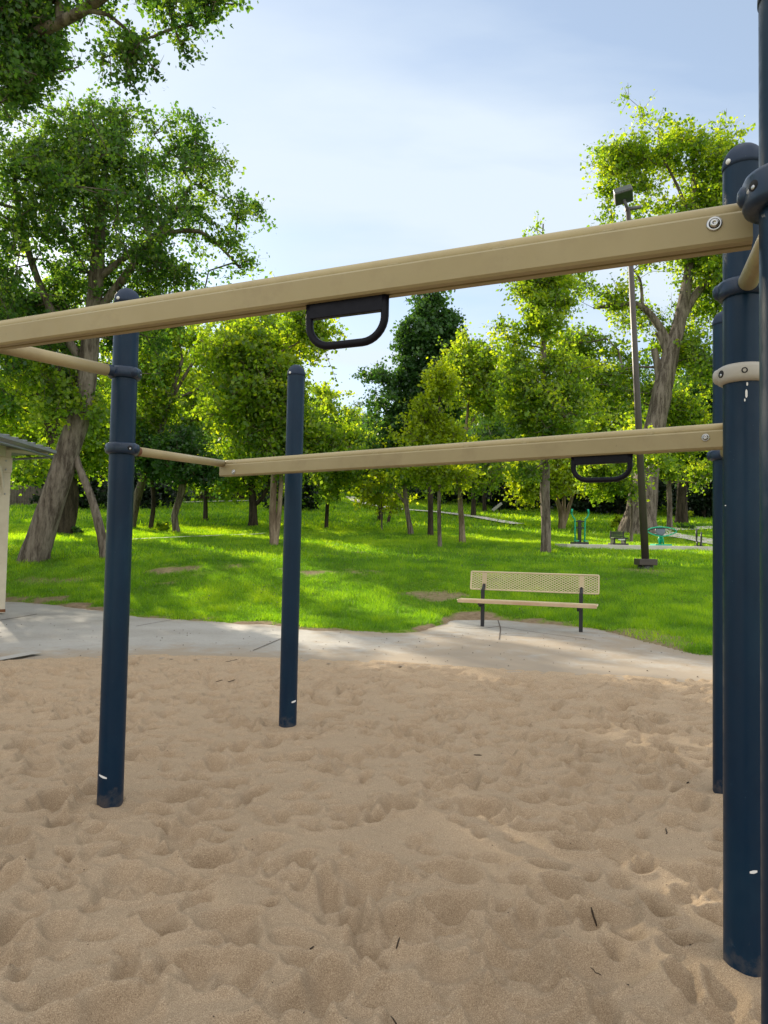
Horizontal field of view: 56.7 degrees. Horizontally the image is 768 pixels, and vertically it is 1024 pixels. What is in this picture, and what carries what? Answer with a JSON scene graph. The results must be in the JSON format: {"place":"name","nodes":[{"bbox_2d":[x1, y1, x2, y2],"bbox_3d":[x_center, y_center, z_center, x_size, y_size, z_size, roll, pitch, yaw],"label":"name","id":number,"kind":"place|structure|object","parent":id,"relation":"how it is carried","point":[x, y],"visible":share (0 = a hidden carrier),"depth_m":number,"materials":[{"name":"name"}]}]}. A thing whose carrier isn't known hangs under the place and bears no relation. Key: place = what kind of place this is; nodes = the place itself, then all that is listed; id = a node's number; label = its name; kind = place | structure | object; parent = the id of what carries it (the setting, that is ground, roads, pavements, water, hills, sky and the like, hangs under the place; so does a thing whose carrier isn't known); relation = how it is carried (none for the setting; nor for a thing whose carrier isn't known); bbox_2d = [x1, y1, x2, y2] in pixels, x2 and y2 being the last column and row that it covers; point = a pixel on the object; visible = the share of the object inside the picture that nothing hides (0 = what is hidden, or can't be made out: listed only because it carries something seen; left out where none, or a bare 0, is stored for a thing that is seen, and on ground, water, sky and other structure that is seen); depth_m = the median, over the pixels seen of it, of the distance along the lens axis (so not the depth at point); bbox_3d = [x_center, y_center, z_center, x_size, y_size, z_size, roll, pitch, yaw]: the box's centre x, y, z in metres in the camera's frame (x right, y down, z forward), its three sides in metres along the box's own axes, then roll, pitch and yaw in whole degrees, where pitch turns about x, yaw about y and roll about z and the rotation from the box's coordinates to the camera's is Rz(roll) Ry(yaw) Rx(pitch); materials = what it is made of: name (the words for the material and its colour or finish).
{"place":"outdoors","nodes":[
{"label":"outdoors","id":0,"kind":"place"},
{"bbox_2d":[322,903,363,1017],"bbox_3d":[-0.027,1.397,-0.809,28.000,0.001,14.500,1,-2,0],"label":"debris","id":1,"kind":"object","parent":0,"point":[359,905],"depth_m":2.78,"materials":[{"name":"brown wood"}]},
{"bbox_2d":[0,602,712,681],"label":"concrete path","id":2,"kind":"structure","parent":0,"point":[43,630],"depth_m":9.37,"materials":[{"name":"grey concrete"}]},
{"bbox_2d":[0,433,56,612],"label":"picnic shelter","id":3,"kind":"object","parent":2,"relation":"on","point":[10,446],"visible":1,"depth_m":12.17,"materials":[{"name":"beige paint"}]},
{"bbox_2d":[457,571,599,631],"bbox_3d":[2.295,1.433,11.398,2.200,0.912,0.493,0,-3,19],"label":"park bench","id":4,"kind":"object","parent":2,"relation":"on","point":[483,601],"visible":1,"depth_m":11.46,"materials":[{"name":"beige metal"}]},
{"bbox_2d":[5,494,712,655],"bbox_3d":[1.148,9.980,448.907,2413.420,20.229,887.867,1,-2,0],"label":"lawn","id":5,"kind":"structure","parent":0,"point":[463,615],"depth_m":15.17,"materials":[{"name":"green plant"}]},
{"bbox_2d":[0,377,63,481],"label":"background tree","id":6,"kind":"object","parent":5,"relation":"on","point":[27,438],"visible":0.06,"depth_m":60.02,"materials":[{"name":"green plant"}]},
{"bbox_2d":[0,345,110,557],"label":"slender tree","id":7,"kind":"object","parent":5,"relation":"on","point":[53,389],"visible":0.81,"depth_m":18.51,"materials":[{"name":"green plant"}]},
{"bbox_2d":[9,483,107,505],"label":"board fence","id":8,"kind":"object","parent":5,"relation":"on","point":[15,497],"visible":0.06,"depth_m":55.84,"materials":[{"name":"brown wood"}]},
{"bbox_2d":[29,446,107,507],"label":"spruce tree","id":9,"kind":"object","parent":5,"relation":"on","point":[101,497],"visible":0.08,"depth_m":51.60,"materials":[{"name":"green plant"}]},
{"bbox_2d":[71,526,83,532],"bbox_3d":[-13.342,0.879,30.706,0.732,0.691,1.389,3,-3,-31],"label":"shrub","id":10,"kind":"object","parent":5,"relation":"on","point":[76,529],"visible":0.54,"depth_m":30.26,"materials":[{"name":"green plant"}]},
{"bbox_2d":[0,246,174,533],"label":"cottonwood tree","id":11,"kind":"object","parent":5,"relation":"on","point":[93,456],"visible":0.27,"depth_m":29.96,"materials":[{"name":"green plant"}]},
{"bbox_2d":[66,374,137,477],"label":"background tree","id":12,"kind":"object","parent":5,"relation":"on","point":[102,385],"visible":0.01,"depth_m":70.35,"materials":[{"name":"green plant"}]},
{"bbox_2d":[0,0,258,149],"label":"cottonwood tree","id":13,"kind":"object","parent":5,"relation":"on","point":[34,44],"visible":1,"depth_m":11.52,"materials":[{"name":"green plant"}]},
{"bbox_2d":[0,81,276,563],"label":"cottonwood tree","id":14,"kind":"object","parent":5,"relation":"on","point":[68,170],"visible":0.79,"depth_m":18.75,"materials":[{"name":"green plant"}]},
{"bbox_2d":[102,429,199,508],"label":"spruce tree","id":15,"kind":"object","parent":5,"relation":"on","point":[165,499],"visible":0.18,"depth_m":54.93,"materials":[{"name":"green plant"}]},
{"bbox_2d":[134,418,176,528],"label":"broadleaf tree","id":16,"kind":"object","parent":5,"relation":"on","point":[143,464],"visible":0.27,"depth_m":35.53,"materials":[{"name":"green plant"}]},
{"bbox_2d":[154,521,171,530],"bbox_3d":[-10.900,0.796,34.959,0.928,0.732,1.134,1,-2,0],"label":"shrub","id":17,"kind":"object","parent":5,"relation":"on","point":[163,526],"visible":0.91,"depth_m":34.70,"materials":[{"name":"green plant"}]},
{"bbox_2d":[145,351,216,487],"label":"background tree","id":18,"kind":"object","parent":5,"relation":"on","point":[186,360],"visible":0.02,"depth_m":72.94,"materials":[{"name":"green plant"}]},
{"bbox_2d":[139,412,231,532],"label":"broadleaf tree","id":19,"kind":"object","parent":5,"relation":"on","point":[182,439],"visible":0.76,"depth_m":33.53,"materials":[{"name":"green plant"}]},
{"bbox_2d":[154,363,233,501],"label":"background tree","id":20,"kind":"object","parent":5,"relation":"on","point":[190,379],"visible":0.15,"depth_m":65.58,"materials":[{"name":"green plant"}]},
{"bbox_2d":[137,533,260,538],"bbox_3d":[-7.399,0.979,29.617,0.222,0.371,8.490,0,-3,24],"label":"lawn edging","id":21,"kind":"object","parent":5,"relation":"on","point":[186,536],"visible":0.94,"depth_m":28.37,"materials":[{"name":"concrete"}]},
{"bbox_2d":[184,489,243,499],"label":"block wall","id":22,"kind":"structure","parent":5,"relation":"on","point":[202,497],"depth_m":69.41,"materials":[{"name":"grey concrete"}]},
{"bbox_2d":[106,271,324,527],"bbox_3d":[-8.945,-5.619,36.252,12.396,13.384,7.894,1,-2,0],"label":"broadleaf tree","id":23,"kind":"object","parent":5,"relation":"on","point":[156,395],"visible":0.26,"depth_m":36.15,"materials":[{"name":"green plant"}]},
{"bbox_2d":[172,436,262,519],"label":"broadleaf tree","id":24,"kind":"object","parent":5,"relation":"on","point":[205,508],"visible":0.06,"depth_m":43.88,"materials":[{"name":"green plant"}]},
{"bbox_2d":[191,395,334,526],"bbox_3d":[-6.771,-3.327,39.901,7.600,8.605,7.162,3,-3,-33],"label":"forked tree","id":25,"kind":"object","parent":5,"relation":"on","point":[252,484],"visible":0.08,"depth_m":39.34,"materials":[{"name":"green plant"}]},
{"bbox_2d":[208,359,328,495],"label":"background tree","id":26,"kind":"object","parent":5,"relation":"on","point":[313,394],"depth_m":77.84,"materials":[{"name":"green plant"}]},
{"bbox_2d":[182,310,365,545],"bbox_3d":[-3.921,-3.417,25.084,6.515,9.508,4.641,0,-3,23],"label":"broadleaf tree","id":27,"kind":"object","parent":5,"relation":"on","point":[255,360],"visible":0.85,"depth_m":24.55,"materials":[{"name":"green plant"}]},
{"bbox_2d":[259,473,321,509],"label":"spruce tree","id":28,"kind":"object","parent":5,"relation":"on","point":[308,500],"visible":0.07,"depth_m":57.40,"materials":[{"name":"green plant"}]},
{"bbox_2d":[303,411,379,527],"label":"broadleaf tree","id":29,"kind":"object","parent":5,"relation":"on","point":[334,480],"visible":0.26,"depth_m":38.21,"materials":[{"name":"green plant"}]},
{"bbox_2d":[307,379,376,484],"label":"background tree","id":30,"kind":"object","parent":5,"relation":"on","point":[329,395],"visible":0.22,"depth_m":86.76,"materials":[{"name":"green plant"}]},
{"bbox_2d":[30,456,666,494],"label":"woods","id":31,"kind":"object","parent":5,"relation":"on","point":[357,488],"depth_m":102.06,"materials":[{"name":"green plant"}]},
{"bbox_2d":[12,475,687,508],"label":"undergrowth","id":32,"kind":"object","parent":5,"relation":"on","point":[662,487],"visible":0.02,"depth_m":69.22,"materials":[{"name":"green plant"}]},
{"bbox_2d":[338,405,370,490],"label":"background tree","id":33,"kind":"object","parent":5,"relation":"on","point":[350,412],"visible":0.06,"depth_m":103.50,"materials":[{"name":"green plant"}]},
{"bbox_2d":[7,518,712,569],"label":"grass","id":34,"kind":"structure","parent":5,"relation":"on","point":[527,542],"depth_m":24.58,"materials":[{"name":"green plant"}]},
{"bbox_2d":[321,420,399,520],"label":"broadleaf tree","id":35,"kind":"object","parent":5,"relation":"on","point":[379,512],"visible":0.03,"depth_m":46.93,"materials":[{"name":"green plant"}]},
{"bbox_2d":[9,492,712,534],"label":"grass","id":36,"kind":"structure","parent":5,"relation":"on","point":[599,521],"depth_m":49.19,"materials":[{"name":"green plant"}]},
{"bbox_2d":[349,399,377,419],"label":"background tree","id":37,"kind":"object","parent":5,"relation":"on","point":[355,406],"visible":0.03,"depth_m":120.32,"materials":[{"name":"plant"}]},
{"bbox_2d":[20,540,709,612],"bbox_3d":[-1.272,1.352,18.885,17.043,1.500,12.613,1,-2,0],"label":"clover","id":38,"kind":"object","parent":5,"relation":"on","point":[369,563],"visible":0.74,"depth_m":17.23,"materials":[{"name":"green plant"}]},
{"bbox_2d":[352,401,380,481],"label":"background tree","id":39,"kind":"object","parent":5,"relation":"on","point":[367,422],"visible":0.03,"depth_m":95.33,"materials":[{"name":"green plant"}]},
{"bbox_2d":[365,428,400,521],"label":"broadleaf tree","id":40,"kind":"object","parent":5,"relation":"on","point":[389,516],"visible":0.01,"depth_m":45.49,"materials":[{"name":"green plant"}]},
{"bbox_2d":[347,469,420,529],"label":"young tree","id":41,"kind":"object","parent":5,"relation":"on","point":[371,498],"visible":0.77,"depth_m":38.09,"materials":[{"name":"green plant"}]},
{"bbox_2d":[355,427,420,534],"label":"broadleaf tree","id":42,"kind":"object","parent":5,"relation":"on","point":[404,487],"visible":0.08,"depth_m":36.03,"materials":[{"name":"green plant"}]},
{"bbox_2d":[349,290,475,535],"bbox_3d":[1.719,-5.126,35.055,6.972,12.881,5.047,1,-2,0],"label":"dark maple tree","id":43,"kind":"object","parent":5,"relation":"on","point":[418,338],"visible":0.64,"depth_m":34.83,"materials":[{"name":"green plant"}]},
{"bbox_2d":[384,353,491,546],"bbox_3d":[1.958,-2.192,25.803,3.960,7.278,2.762,1,-2,0],"label":"young tree","id":44,"kind":"object","parent":5,"relation":"on","point":[434,427],"visible":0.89,"depth_m":25.43,"materials":[{"name":"green plant"}]},
{"bbox_2d":[415,417,477,501],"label":"spruce tree","id":45,"kind":"object","parent":5,"relation":"on","point":[464,496],"visible":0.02,"depth_m":73.57,"materials":[{"name":"green plant"}]},
{"bbox_2d":[426,319,515,541],"bbox_3d":[3.946,-3.162,30.003,4.244,9.277,3.591,-1,-3,36],"label":"birch tree","id":46,"kind":"object","parent":5,"relation":"on","point":[477,386],"visible":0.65,"depth_m":29.42,"materials":[{"name":"green plant"}]},
{"bbox_2d":[454,393,504,502],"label":"background tree","id":47,"kind":"object","parent":5,"relation":"on","point":[470,414],"visible":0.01,"depth_m":71.66,"materials":[{"name":"green plant"}]},
{"bbox_2d":[461,413,520,514],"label":"broadleaf tree","id":48,"kind":"object","parent":5,"relation":"on","point":[498,426],"visible":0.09,"depth_m":53.96,"materials":[{"name":"green plant"}]},
{"bbox_2d":[467,417,516,510],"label":"broadleaf tree","id":49,"kind":"object","parent":5,"relation":"on","point":[484,507],"visible":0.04,"depth_m":60.97,"materials":[{"name":"green plant"}]},
{"bbox_2d":[492,503,501,511],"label":"leaning board","id":50,"kind":"object","parent":5,"relation":"on","point":[496,507],"visible":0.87,"depth_m":60.41,"materials":[{"name":"grey wood"}]},
{"bbox_2d":[476,482,539,509],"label":"spruce tree","id":51,"kind":"object","parent":5,"relation":"on","point":[493,502],"visible":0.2,"depth_m":64.90,"materials":[{"name":"green plant"}]},
{"bbox_2d":[498,434,589,528],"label":"river birch tree","id":52,"kind":"object","parent":5,"relation":"on","point":[562,482],"visible":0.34,"depth_m":40.32,"materials":[{"name":"green plant"}]},
{"bbox_2d":[472,210,620,552],"bbox_3d":[5.593,-4.211,23.808,5.384,11.440,3.811,1,-2,0],"label":"linden tree","id":53,"kind":"object","parent":5,"relation":"on","point":[547,411],"visible":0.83,"depth_m":23.53,"materials":[{"name":"green plant"}]},
{"bbox_2d":[550,487,624,512],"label":"spruce tree","id":54,"kind":"object","parent":5,"relation":"on","point":[587,505],"visible":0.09,"depth_m":64.75,"materials":[{"name":"green plant"}]},
{"bbox_2d":[578,389,645,512],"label":"background tree","id":55,"kind":"object","parent":5,"relation":"on","point":[600,427],"visible":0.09,"depth_m":63.89,"materials":[{"name":"green plant"}]},
{"bbox_2d":[609,515,621,527],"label":"shrub","id":56,"kind":"object","parent":5,"relation":"on","point":[616,520],"visible":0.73,"depth_m":43.10,"materials":[{"name":"green plant"}]},
{"bbox_2d":[571,422,666,514],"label":"spruce tree","id":57,"kind":"object","parent":5,"relation":"on","point":[618,507],"visible":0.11,"depth_m":62.06,"materials":[{"name":"green plant"}]},
{"bbox_2d":[557,417,682,541],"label":"young tree","id":58,"kind":"object","parent":5,"relation":"on","point":[607,490],"visible":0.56,"depth_m":32.98,"materials":[{"name":"green plant"}]},
{"bbox_2d":[556,544,712,550],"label":"fitness slab","id":59,"kind":"structure","parent":5,"relation":"on","point":[620,547],"depth_m":26.63,"materials":[{"name":"concrete"}]},
{"bbox_2d":[570,509,589,543],"bbox_3d":[7.502,0.555,27.306,0.735,1.347,0.700,1,-2,0],"label":"pull machine","id":60,"kind":"object","parent":59,"relation":"on","point":[580,528],"visible":0.99,"depth_m":27.24,"materials":[{"name":"green metal"}]},
{"bbox_2d":[608,531,628,544],"bbox_3d":[8.979,0.991,27.274,0.600,0.530,0.630,1,-2,0],"label":"bench machine","id":61,"kind":"object","parent":59,"relation":"on","point":[621,538],"visible":1,"depth_m":27.17,"materials":[{"name":"black metal"}]},
{"bbox_2d":[648,526,676,545],"bbox_3d":[10.617,0.909,27.294,1.164,0.759,0.600,1,-2,0],"label":"wheel machine","id":62,"kind":"object","parent":59,"relation":"on","point":[660,531],"visible":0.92,"depth_m":27.22,"materials":[{"name":"green paint"}]},
{"bbox_2d":[613,184,657,569],"bbox_3d":[6.451,-3.433,18.413,1.128,10.156,0.519,1,-2,0],"label":"lamp pole","id":63,"kind":"object","parent":5,"relation":"on","point":[623,195],"visible":0.91,"depth_m":18.34,"materials":[{"name":"grey metal"}]},
{"bbox_2d":[625,354,674,484],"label":"background tree","id":64,"kind":"object","parent":5,"relation":"on","point":[646,359],"visible":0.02,"depth_m":71.53,"materials":[{"name":"green plant"}]},
{"bbox_2d":[547,82,755,534],"bbox_3d":[16.042,-10.885,41.575,14.250,24.888,10.829,1,-2,0],"label":"cottonwood tree","id":65,"kind":"object","parent":5,"relation":"on","point":[675,346],"visible":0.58,"depth_m":39.48,"materials":[{"name":"green plant"}]},
{"bbox_2d":[620,382,712,527],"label":"broadleaf tree","id":66,"kind":"object","parent":5,"relation":"on","point":[702,470],"visible":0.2,"depth_m":42.71,"materials":[{"name":"green plant"}]},
{"bbox_2d":[627,368,712,523],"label":"broadleaf tree","id":67,"kind":"object","parent":5,"relation":"on","point":[681,515],"visible":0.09,"depth_m":48.08,"materials":[{"name":"green plant"}]},
{"bbox_2d":[676,523,695,529],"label":"shrub","id":68,"kind":"object","parent":5,"relation":"on","point":[689,526],"visible":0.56,"depth_m":42.44,"materials":[{"name":"green plant"}]},
{"bbox_2d":[663,389,712,516],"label":"background tree","id":69,"kind":"object","parent":5,"relation":"on","point":[676,483],"depth_m":63.71,"materials":[{"name":"green plant"}]},
{"bbox_2d":[665,463,712,517],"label":"spruce tree","id":70,"kind":"object","parent":5,"relation":"on","point":[700,505],"visible":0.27,"depth_m":59.52,"materials":[{"name":"green plant"}]},
{"bbox_2d":[688,511,693,518],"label":"shrub","id":71,"kind":"object","parent":5,"relation":"on","point":[690,513],"visible":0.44,"depth_m":54.43,"materials":[{"name":"green plant"}]},
{"bbox_2d":[0,0,758,417],"label":"sky","id":72,"kind":"structure","parent":0,"point":[375,130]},
{"bbox_2d":[0,654,760,1023],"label":"sand","id":73,"kind":"structure","parent":0,"point":[554,810],"depth_m":3.10,"materials":[{"name":"beige sand"}]},
{"bbox_2d":[0,651,40,659],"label":"sand edging","id":74,"kind":"object","parent":73,"relation":"on","point":[17,655],"visible":1,"depth_m":7.84,"materials":[{"name":"concrete"}]},
{"bbox_2d":[279,365,304,727],"bbox_3d":[-0.671,0.365,5.169,0.132,2.895,0.132,1,-2,0],"label":"playground post","id":75,"kind":"object","parent":73,"relation":"on","point":[291,561],"visible":0.98,"depth_m":5.12,"materials":[{"name":"blue metal"}]},
{"bbox_2d":[0,624,704,1018],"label":"debris","id":76,"kind":"object","parent":73,"relation":"on","point":[340,792],"visible":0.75,"depth_m":7.47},
{"bbox_2d":[0,0,767,1023],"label":"overhead glider","id":77,"kind":"object","parent":73,"relation":"on","point":[734,232],"visible":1,"depth_m":2.29,"materials":[{"name":"blue paint"}]},
{"bbox_2d":[591,907,596,925],"bbox_3d":[0.778,1.499,2.638,0.008,0.058,0.033,3,-3,-32],"label":"twig","id":78,"kind":"object","parent":73,"relation":"on","point":[593,916],"visible":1,"depth_m":2.64,"materials":[{"name":"brown wood"}]},
{"bbox_2d":[346,496,524,523],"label":"hill path","id":79,"kind":"structure","parent":0,"point":[482,517],"depth_m":52.49,"materials":[{"name":"concrete"}]},
{"bbox_2d":[654,526,712,543],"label":"path","id":80,"kind":"structure","parent":0,"point":[691,537],"depth_m":37.01,"materials":[{"name":"concrete"}]},
{"bbox_2d":[694,529,702,545],"bbox_3d":[12.071,0.976,27.292,0.308,0.681,0.671,0,-2,17],"label":"hoop machine","id":81,"kind":"object","parent":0,"point":[697,538],"visible":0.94,"depth_m":27.18,"materials":[{"name":"black metal"}]}
]}

